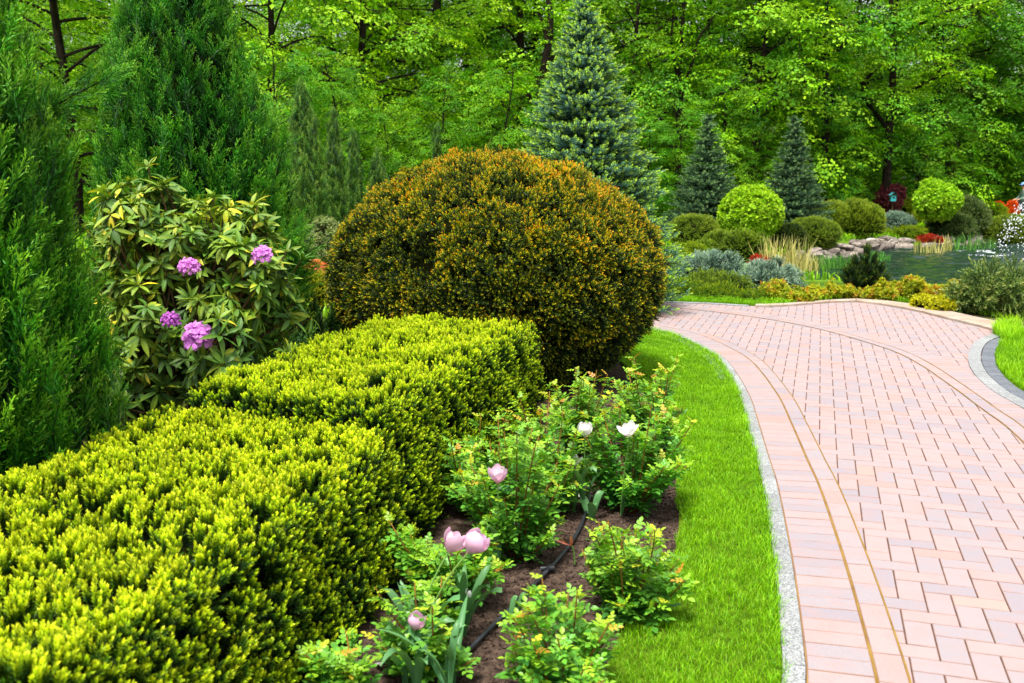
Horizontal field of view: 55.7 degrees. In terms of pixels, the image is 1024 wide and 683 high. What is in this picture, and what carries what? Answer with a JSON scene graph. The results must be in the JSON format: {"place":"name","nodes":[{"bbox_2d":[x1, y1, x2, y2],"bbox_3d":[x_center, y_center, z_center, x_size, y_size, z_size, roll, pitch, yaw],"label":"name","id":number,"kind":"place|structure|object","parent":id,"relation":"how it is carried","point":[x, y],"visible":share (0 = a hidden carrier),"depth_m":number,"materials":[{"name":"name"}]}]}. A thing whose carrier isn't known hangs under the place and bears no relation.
{"place":"outdoors","nodes":[
{"label":"outdoors","id":0,"kind":"place"},
{"bbox_2d":[358,398,678,682],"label":"dirt","id":1,"kind":"structure","parent":0,"point":[519,566],"depth_m":4.09,"materials":[{"name":"soil"}]},
{"bbox_2d":[36,190,1023,682],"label":"ground","id":2,"kind":"structure","parent":0,"point":[456,520],"depth_m":4.27,"materials":[{"name":"soil"}]},
{"bbox_2d":[7,0,124,216],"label":"broadleaf tree","id":3,"kind":"object","parent":2,"relation":"on","point":[78,14],"visible":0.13,"depth_m":32.93,"materials":[{"name":"green plant"}]},
{"bbox_2d":[0,0,139,481],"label":"juniper","id":4,"kind":"object","parent":2,"relation":"on","point":[42,419],"visible":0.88,"depth_m":3.96,"materials":[{"name":"green plant"}]},
{"bbox_2d":[0,0,152,233],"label":"broadleaf tree","id":5,"kind":"object","parent":2,"relation":"on","point":[60,56],"visible":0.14,"depth_m":30.04,"materials":[{"name":"green plant"}]},
{"bbox_2d":[24,0,239,211],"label":"broadleaf tree","id":6,"kind":"object","parent":2,"relation":"on","point":[95,33],"visible":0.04,"depth_m":41.37,"materials":[{"name":"green plant"}]},
{"bbox_2d":[66,157,320,430],"bbox_3d":[-1.930,-0.196,5.753,1.647,1.783,1.261,5,10,28],"label":"rhododendron","id":7,"kind":"object","parent":2,"relation":"on","point":[184,315],"visible":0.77,"depth_m":5.54,"materials":[{"name":"green plant"}]},
{"bbox_2d":[73,0,313,397],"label":"juniper","id":8,"kind":"object","parent":2,"relation":"on","point":[183,119],"visible":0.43,"depth_m":7.08,"materials":[{"name":"green plant"}]},
{"bbox_2d":[0,401,416,682],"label":"yew hedge","id":9,"kind":"object","parent":2,"relation":"on","point":[175,546],"visible":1,"depth_m":3.02,"materials":[{"name":"green plant"}]},
{"bbox_2d":[85,0,354,164],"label":"broadleaf tree","id":10,"kind":"object","parent":2,"relation":"on","point":[285,19],"visible":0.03,"depth_m":38.97,"materials":[{"name":"green plant"}]},
{"bbox_2d":[115,0,429,185],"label":"broadleaf tree","id":11,"kind":"object","parent":2,"relation":"on","point":[269,46],"visible":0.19,"depth_m":28.39,"materials":[{"name":"green plant"}]},
{"bbox_2d":[231,42,343,181],"bbox_3d":[-5.924,-4.778,24.659,3.844,5.466,3.675,-1,9,-7],"label":"young tree","id":12,"kind":"object","parent":2,"relation":"on","point":[287,79],"visible":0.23,"depth_m":24.13,"materials":[{"name":"green plant"}]},
{"bbox_2d":[244,291,361,361],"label":"shrub","id":13,"kind":"object","parent":2,"relation":"on","point":[329,326],"visible":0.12,"depth_m":7.81,"materials":[{"name":"plant"}]},
{"bbox_2d":[289,217,325,313],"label":"juniper","id":14,"kind":"object","parent":2,"relation":"on","point":[310,272],"visible":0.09,"depth_m":8.55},
{"bbox_2d":[285,76,331,231],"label":"columnar juniper","id":15,"kind":"object","parent":2,"relation":"on","point":[310,193],"visible":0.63,"depth_m":17.50,"materials":[{"name":"green plant"}]},
{"bbox_2d":[300,215,348,264],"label":"variegated rhododendron","id":16,"kind":"object","parent":2,"relation":"on","point":[324,228],"visible":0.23,"depth_m":16.45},
{"bbox_2d":[323,106,349,223],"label":"columnar juniper","id":17,"kind":"object","parent":2,"relation":"on","point":[335,176],"visible":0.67,"depth_m":19.09,"materials":[{"name":"green plant"}]},
{"bbox_2d":[294,628,382,682],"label":"rose bush","id":18,"kind":"object","parent":2,"relation":"on","point":[336,665],"visible":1,"depth_m":2.96,"materials":[{"name":"green plant"}]},
{"bbox_2d":[285,40,404,194],"bbox_3d":[-4.660,-5.018,25.543,3.263,5.540,3.540,2,9,13],"label":"young tree","id":19,"kind":"object","parent":2,"relation":"on","point":[339,90],"visible":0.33,"depth_m":25.12,"materials":[{"name":"green plant"}]},
{"bbox_2d":[343,127,364,245],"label":"columnar juniper","id":20,"kind":"object","parent":2,"relation":"on","point":[353,178],"visible":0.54,"depth_m":20.10,"materials":[{"name":"green plant"}]},
{"bbox_2d":[213,0,498,188],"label":"broadleaf tree","id":21,"kind":"object","parent":2,"relation":"on","point":[407,29],"visible":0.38,"depth_m":31.38,"materials":[{"name":"green plant"}]},
{"bbox_2d":[252,0,464,176],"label":"broadleaf tree","id":22,"kind":"object","parent":2,"relation":"on","point":[321,38],"visible":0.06,"depth_m":42.88,"materials":[{"name":"green plant"}]},
{"bbox_2d":[184,312,549,539],"bbox_3d":[-0.757,0.386,5.534,1.422,0.836,2.843,3,10,15],"label":"yew hedge","id":23,"kind":"object","parent":2,"relation":"on","point":[415,383],"visible":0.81,"depth_m":4.91,"materials":[{"name":"green plant"}]},
{"bbox_2d":[341,97,442,194],"bbox_3d":[-3.570,-4.698,27.483,3.392,4.374,3.243,-4,10,-22],"label":"young tree","id":24,"kind":"object","parent":2,"relation":"on","point":[394,111],"visible":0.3,"depth_m":27.18,"materials":[{"name":"green plant"}]},
{"bbox_2d":[287,0,546,182],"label":"broadleaf tree","id":25,"kind":"object","parent":2,"relation":"on","point":[479,6],"visible":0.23,"depth_m":34.06,"materials":[{"name":"green plant"}]},
{"bbox_2d":[281,0,558,162],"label":"broadleaf tree","id":26,"kind":"object","parent":2,"relation":"on","point":[439,6],"visible":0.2,"depth_m":39.16,"materials":[{"name":"green plant"}]},
{"bbox_2d":[361,571,480,682],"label":"rose bush","id":27,"kind":"object","parent":2,"relation":"on","point":[438,640],"visible":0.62,"depth_m":3.16,"materials":[{"name":"green plant"}]},
{"bbox_2d":[378,527,465,682],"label":"tulip","id":28,"kind":"object","parent":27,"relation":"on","point":[415,671],"depth_m":3.17,"materials":[{"name":"plant"}]},
{"bbox_2d":[378,595,467,682],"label":"tulip","id":29,"kind":"object","parent":2,"relation":"on","point":[451,651],"depth_m":3.10,"materials":[{"name":"plant"}]},
{"bbox_2d":[394,56,483,180],"bbox_3d":[-1.984,-5.514,28.446,2.920,5.640,3.168,0,9,-2],"label":"young tree","id":30,"kind":"object","parent":2,"relation":"on","point":[448,107],"visible":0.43,"depth_m":28.05,"materials":[{"name":"green plant"}]},
{"bbox_2d":[397,528,489,622],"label":"tulip","id":31,"kind":"object","parent":2,"relation":"on","point":[477,541],"visible":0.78,"depth_m":3.30,"materials":[{"name":"pink plant"}]},
{"bbox_2d":[379,511,514,609],"bbox_3d":[-0.254,0.852,3.696,0.520,0.386,0.505,2,9,15],"label":"rose bush","id":32,"kind":"object","parent":2,"relation":"on","point":[417,563],"visible":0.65,"depth_m":3.68,"materials":[{"name":"green plant"}]},
{"bbox_2d":[432,405,524,515],"bbox_3d":[-0.237,0.608,4.718,0.647,0.533,0.520,-9,13,-44],"label":"rose bush","id":33,"kind":"object","parent":2,"relation":"on","point":[474,447],"visible":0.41,"depth_m":4.74,"materials":[{"name":"green plant"}]},
{"bbox_2d":[457,561,501,636],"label":"tulip","id":34,"kind":"object","parent":2,"relation":"on","point":[464,592],"visible":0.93,"depth_m":3.44,"materials":[{"name":"green plant"}]},
{"bbox_2d":[319,143,672,390],"bbox_3d":[-0.139,-0.646,8.207,2.969,2.015,2.856,0,9,0],"label":"round yew","id":35,"kind":"object","parent":2,"relation":"on","point":[551,249],"visible":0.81,"depth_m":7.28,"materials":[{"name":"plant"}]},
{"bbox_2d":[441,60,554,153],"bbox_3d":[-0.133,-5.892,30.627,4.297,5.715,4.108,-7,11,-36],"label":"young tree","id":36,"kind":"object","parent":2,"relation":"on","point":[499,92],"visible":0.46,"depth_m":30.16,"materials":[{"name":"green plant"}]},
{"bbox_2d":[450,412,568,563],"bbox_3d":[-0.005,0.619,4.230,0.523,0.668,0.558,0,9,0],"label":"rose bush","id":37,"kind":"object","parent":2,"relation":"on","point":[530,511],"visible":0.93,"depth_m":4.15,"materials":[{"name":"green plant"}]},
{"bbox_2d":[416,0,631,145],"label":"broadleaf tree","id":38,"kind":"object","parent":2,"relation":"on","point":[531,42],"visible":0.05,"depth_m":45.06,"materials":[{"name":"green plant"}]},
{"bbox_2d":[36,206,1023,324],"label":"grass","id":39,"kind":"structure","parent":2,"relation":"on","point":[849,235],"depth_m":16.95,"materials":[{"name":"plant"}]},
{"bbox_2d":[469,486,590,651],"bbox_3d":[0.146,0.936,4.193,0.137,0.023,2.172,3,10,17],"label":"drip hose","id":40,"kind":"object","parent":2,"relation":"on","point":[548,568],"visible":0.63,"depth_m":4.06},
{"bbox_2d":[456,0,607,148],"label":"broadleaf tree","id":41,"kind":"object","parent":2,"relation":"on","point":[546,28],"visible":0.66,"depth_m":33.76,"materials":[{"name":"green plant"}]},
{"bbox_2d":[404,0,662,150],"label":"broadleaf tree","id":42,"kind":"object","parent":2,"relation":"on","point":[518,39],"visible":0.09,"depth_m":37.72,"materials":[{"name":"green plant"}]},
{"bbox_2d":[497,391,599,511],"bbox_3d":[0.174,0.546,4.811,0.476,0.625,0.525,-6,11,-35],"label":"rose bush","id":43,"kind":"object","parent":2,"relation":"on","point":[556,456],"visible":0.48,"depth_m":4.75,"materials":[{"name":"green plant"}]},
{"bbox_2d":[494,573,623,682],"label":"rose bush","id":44,"kind":"object","parent":2,"relation":"on","point":[575,655],"visible":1,"depth_m":3.00,"materials":[{"name":"green plant"}]},
{"bbox_2d":[541,366,617,461],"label":"rose bush","id":45,"kind":"object","parent":2,"relation":"on","point":[584,412],"visible":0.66,"depth_m":5.63,"materials":[{"name":"green plant"}]},
{"bbox_2d":[573,421,608,520],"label":"tulip","id":46,"kind":"object","parent":2,"relation":"on","point":[584,428],"depth_m":4.74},
{"bbox_2d":[513,0,693,313],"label":"blue spruce","id":47,"kind":"object","parent":2,"relation":"on","point":[620,168],"visible":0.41,"depth_m":11.98,"materials":[{"name":"green plant"}]},
{"bbox_2d":[575,395,695,517],"bbox_3d":[0.609,0.552,4.840,0.628,0.606,0.643,0,9,0],"label":"rose bush","id":48,"kind":"object","parent":2,"relation":"on","point":[648,469],"visible":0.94,"depth_m":4.80,"materials":[{"name":"green plant"}]},
{"bbox_2d":[578,516,698,634],"bbox_3d":[0.483,0.831,3.645,0.427,0.437,0.428,-3,10,-17],"label":"rose bush","id":49,"kind":"object","parent":2,"relation":"on","point":[631,588],"visible":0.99,"depth_m":3.56,"materials":[{"name":"green plant"}]},
{"bbox_2d":[480,0,797,216],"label":"broadleaf tree","id":50,"kind":"object","parent":2,"relation":"on","point":[666,82],"visible":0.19,"depth_m":35.72,"materials":[{"name":"green plant"}]},
{"bbox_2d":[596,352,687,448],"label":"rose bush","id":51,"kind":"object","parent":2,"relation":"on","point":[660,387],"visible":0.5,"depth_m":5.88,"materials":[{"name":"green plant"}]},
{"bbox_2d":[537,0,772,171],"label":"broadleaf tree","id":52,"kind":"object","parent":2,"relation":"on","point":[640,20],"visible":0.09,"depth_m":39.63,"materials":[{"name":"green plant"}]},
{"bbox_2d":[629,106,684,218],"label":"young tree","id":53,"kind":"object","parent":2,"relation":"on","point":[666,153],"visible":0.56,"depth_m":32.19,"materials":[{"name":"green plant"}]},
{"bbox_2d":[636,95,732,217],"bbox_3d":[5.759,-5.938,33.312,3.675,5.074,3.845,7,12,38],"label":"young tree","id":54,"kind":"object","parent":2,"relation":"on","point":[687,115],"visible":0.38,"depth_m":32.88,"materials":[{"name":"green plant"}]},
{"bbox_2d":[610,0,775,213],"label":"broadleaf tree","id":55,"kind":"object","parent":2,"relation":"on","point":[676,69],"visible":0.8,"depth_m":34.65,"materials":[{"name":"green plant"}]},
{"bbox_2d":[667,213,719,243],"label":"mound shrub","id":56,"kind":"object","parent":2,"relation":"on","point":[691,227],"visible":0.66,"depth_m":24.49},
{"bbox_2d":[661,113,737,231],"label":"dark spruce","id":57,"kind":"object","parent":2,"relation":"on","point":[707,187],"visible":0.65,"depth_m":28.79,"materials":[{"name":"green plant"}]},
{"bbox_2d":[674,248,745,278],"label":"blue cushion spruce","id":58,"kind":"object","parent":2,"relation":"on","point":[708,260],"visible":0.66,"depth_m":16.59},
{"bbox_2d":[679,267,755,290],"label":"spreading juniper","id":59,"kind":"object","parent":2,"relation":"on","point":[707,277],"visible":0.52,"depth_m":14.86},
{"bbox_2d":[666,276,775,299],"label":"hedge","id":60,"kind":"object","parent":2,"relation":"on","point":[706,290],"visible":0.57,"depth_m":13.84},
{"bbox_2d":[678,65,770,213],"bbox_3d":[7.487,-6.720,34.282,3.263,6.132,3.540,-6,11,-31],"label":"young tree","id":61,"kind":"object","parent":2,"relation":"on","point":[736,112],"visible":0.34,"depth_m":33.77,"materials":[{"name":"green plant"}]},
{"bbox_2d":[687,227,768,263],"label":"mugo pine","id":62,"kind":"object","parent":2,"relation":"on","point":[739,240],"visible":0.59,"depth_m":21.71,"materials":[{"name":"plant"}]},
{"bbox_2d":[653,328,805,682],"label":"kerb","id":63,"kind":"structure","parent":2,"relation":"on","point":[794,648],"depth_m":4.13,"materials":[{"name":"concrete"}]},
{"bbox_2d":[601,0,857,213],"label":"broadleaf tree","id":64,"kind":"object","parent":2,"relation":"on","point":[695,36],"visible":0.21,"depth_m":36.87,"materials":[{"name":"green plant"}]},
{"bbox_2d":[716,184,785,240],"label":"globe maple","id":65,"kind":"object","parent":2,"relation":"on","point":[758,207],"visible":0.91,"depth_m":26.64,"materials":[{"name":"green plant"}]},
{"bbox_2d":[636,0,867,212],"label":"broadleaf tree","id":66,"kind":"object","parent":2,"relation":"on","point":[743,50],"visible":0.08,"depth_m":39.76,"materials":[{"name":"green plant"}]},
{"bbox_2d":[719,114,790,195],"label":"young tree","id":67,"kind":"object","parent":2,"relation":"on","point":[760,145],"visible":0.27,"depth_m":34.42,"materials":[{"name":"green plant"}]},
{"bbox_2d":[733,254,806,289],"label":"blue cushion spruce","id":68,"kind":"object","parent":2,"relation":"on","point":[763,270],"visible":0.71,"depth_m":15.09,"materials":[{"name":"plant"}]},
{"bbox_2d":[660,0,893,209],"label":"broadleaf tree","id":69,"kind":"object","parent":2,"relation":"on","point":[800,34],"visible":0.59,"depth_m":34.45,"materials":[{"name":"green plant"}]},
{"bbox_2d":[652,323,908,682],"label":"path border","id":70,"kind":"object","parent":2,"relation":"on","point":[811,534],"visible":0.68,"depth_m":4.28,"materials":[{"name":"brick"}]},
{"bbox_2d":[757,278,820,301],"bbox_3d":[3.868,-0.704,13.682,0.588,0.377,1.121,-5,11,-29],"label":"barberry","id":71,"kind":"object","parent":2,"relation":"on","point":[783,289],"visible":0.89,"depth_m":13.52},
{"bbox_2d":[770,222,809,251],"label":"dark shrub","id":72,"kind":"object","parent":2,"relation":"on","point":[795,230],"visible":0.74,"depth_m":26.81,"materials":[{"name":"green plant"}]},
{"bbox_2d":[762,115,835,224],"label":"dark spruce","id":73,"kind":"object","parent":2,"relation":"on","point":[792,186],"visible":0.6,"depth_m":30.23,"materials":[{"name":"green plant"}]},
{"bbox_2d":[791,216,843,250],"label":"mound shrub","id":74,"kind":"object","parent":2,"relation":"on","point":[826,232],"visible":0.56,"depth_m":27.84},
{"bbox_2d":[686,0,952,194],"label":"broadleaf tree","id":75,"kind":"object","parent":2,"relation":"on","point":[858,96],"visible":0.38,"depth_m":37.68,"materials":[{"name":"green plant"}]},
{"bbox_2d":[769,0,881,201],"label":"broadleaf tree","id":76,"kind":"object","parent":2,"relation":"on","point":[840,46],"visible":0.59,"depth_m":36.65,"materials":[{"name":"green plant"}]},
{"bbox_2d":[797,92,869,204],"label":"young tree","id":77,"kind":"object","parent":2,"relation":"on","point":[849,143],"visible":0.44,"depth_m":36.18,"materials":[{"name":"green plant"}]},
{"bbox_2d":[653,302,1023,682],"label":"path pavers","id":78,"kind":"object","parent":2,"relation":"on","point":[954,664],"visible":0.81,"depth_m":5.58,"materials":[{"name":"brick"}]},
{"bbox_2d":[707,337,910,682],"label":"path joint","id":79,"kind":"object","parent":78,"relation":"on","point":[801,617],"visible":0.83,"depth_m":4.04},
{"bbox_2d":[661,304,1023,441],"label":"path border","id":80,"kind":"object","parent":2,"relation":"on","point":[977,386],"visible":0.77,"depth_m":8.55,"materials":[{"name":"brick"}]},
{"bbox_2d":[741,0,952,202],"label":"broadleaf tree","id":81,"kind":"object","parent":2,"relation":"on","point":[915,14],"visible":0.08,"depth_m":45.32,"materials":[{"name":"green plant"}]},
{"bbox_2d":[811,197,888,238],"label":"feathery shrub","id":82,"kind":"object","parent":2,"relation":"on","point":[859,216],"visible":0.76,"depth_m":31.69,"materials":[{"name":"plant"}]},
{"bbox_2d":[816,102,910,201],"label":"young tree","id":83,"kind":"object","parent":2,"relation":"on","point":[873,189],"visible":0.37,"depth_m":39.81,"materials":[{"name":"green plant"}]},
{"bbox_2d":[838,242,892,289],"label":"dwarf pine","id":84,"kind":"object","parent":2,"relation":"on","point":[863,273],"visible":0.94,"depth_m":14.27,"materials":[{"name":"plant"}]},
{"bbox_2d":[755,298,995,330],"bbox_3d":[4.929,-0.254,12.376,1.798,0.300,3.232,-8,12,-42],"label":"coping","id":85,"kind":"object","parent":2,"relation":"on","point":[975,321],"visible":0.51,"depth_m":12.60,"materials":[{"name":"stone"}]},
{"bbox_2d":[765,0,1003,207],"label":"broadleaf tree","id":86,"kind":"object","parent":2,"relation":"on","point":[914,142],"visible":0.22,"depth_m":42.06,"materials":[{"name":"green plant"}]},
{"bbox_2d":[872,182,906,213],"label":"purple bush","id":87,"kind":"object","parent":2,"relation":"on","point":[882,197],"visible":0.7,"depth_m":39.28,"materials":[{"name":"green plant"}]},
{"bbox_2d":[810,0,1004,211],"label":"broadleaf tree","id":88,"kind":"object","parent":2,"relation":"on","point":[929,78],"visible":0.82,"depth_m":38.03,"materials":[{"name":"green plant"}]},
{"bbox_2d":[891,122,951,196],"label":"young tree","id":89,"kind":"object","parent":2,"relation":"on","point":[917,183],"visible":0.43,"depth_m":42.00,"materials":[{"name":"green plant"}]},
{"bbox_2d":[819,0,1023,211],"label":"broadleaf tree","id":90,"kind":"object","parent":2,"relation":"on","point":[959,119],"visible":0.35,"depth_m":43.19,"materials":[{"name":"green plant"}]},
{"bbox_2d":[899,273,958,301],"bbox_3d":[5.809,-0.668,13.383,0.554,0.505,0.980,-7,12,-37],"label":"barberry","id":91,"kind":"object","parent":2,"relation":"on","point":[921,285],"visible":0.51,"depth_m":13.39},
{"bbox_2d":[908,292,960,310],"bbox_3d":[5.440,-0.484,12.550,0.485,0.314,0.734,-7,12,-37],"label":"barberry","id":92,"kind":"object","parent":2,"relation":"on","point":[930,302],"visible":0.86,"depth_m":12.39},
{"bbox_2d":[847,0,1023,198],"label":"broadleaf tree","id":93,"kind":"object","parent":2,"relation":"on","point":[1007,51],"visible":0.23,"depth_m":45.55,"materials":[{"name":"green plant"}]},
{"bbox_2d":[912,175,964,234],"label":"globe tree","id":94,"kind":"object","parent":2,"relation":"on","point":[935,200],"visible":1,"depth_m":33.19,"materials":[{"name":"green plant"}]},
{"bbox_2d":[885,0,1023,201],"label":"broadleaf tree","id":95,"kind":"object","parent":2,"relation":"on","point":[948,162],"visible":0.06,"depth_m":49.22,"materials":[{"name":"green plant"}]},
{"bbox_2d":[909,123,1002,202],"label":"young tree","id":96,"kind":"object","parent":2,"relation":"on","point":[957,160],"visible":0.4,"depth_m":42.90,"materials":[{"name":"green plant"}]},
{"bbox_2d":[924,194,993,242],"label":"spreading pine","id":97,"kind":"object","parent":2,"relation":"on","point":[973,216],"visible":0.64,"depth_m":34.02,"materials":[{"name":"plant"}]},
{"bbox_2d":[930,0,1023,212],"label":"broadleaf tree","id":98,"kind":"object","parent":2,"relation":"on","point":[997,153],"visible":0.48,"depth_m":45.91,"materials":[{"name":"green plant"}]},
{"bbox_2d":[933,251,1023,318],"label":"grey juniper","id":99,"kind":"object","parent":2,"relation":"on","point":[994,290],"visible":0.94,"depth_m":12.00,"materials":[{"name":"plant"}]},
{"bbox_2d":[968,334,1023,408],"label":"kerb","id":100,"kind":"structure","parent":2,"relation":"on","point":[980,373],"depth_m":8.38,"materials":[{"name":"concrete"}]},
{"bbox_2d":[981,337,1023,399],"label":"kerb paving","id":101,"kind":"structure","parent":2,"relation":"on","point":[991,367],"depth_m":8.49,"materials":[{"name":"concrete"}]},
{"bbox_2d":[982,212,1023,243],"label":"mound shrub","id":102,"kind":"object","parent":2,"relation":"on","point":[995,228],"visible":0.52,"depth_m":33.92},
{"bbox_2d":[604,326,793,682],"bbox_3d":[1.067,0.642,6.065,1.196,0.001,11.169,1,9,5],"label":"lawn","id":103,"kind":"structure","parent":0,"point":[647,650],"depth_m":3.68,"materials":[{"name":"plant"}]},
{"bbox_2d":[669,294,797,304],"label":"grass","id":104,"kind":"structure","parent":0,"point":[733,300],"depth_m":13.39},
{"bbox_2d":[659,303,1023,682],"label":"path","id":105,"kind":"structure","parent":0,"point":[914,481],"depth_m":5.41,"materials":[{"name":"brick"}]},
{"bbox_2d":[807,242,1023,283],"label":"water","id":106,"kind":"structure","parent":0,"point":[935,268],"depth_m":26.23,"materials":[{"name":"green liquid"}]},
{"bbox_2d":[749,235,816,279],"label":"reed clump","id":107,"kind":"object","parent":106,"relation":"in","point":[791,255],"visible":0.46,"depth_m":20.85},
{"bbox_2d":[990,313,1023,390],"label":"grass","id":108,"kind":"structure","parent":0,"point":[1009,332],"depth_m":9.42,"materials":[{"name":"plant"}]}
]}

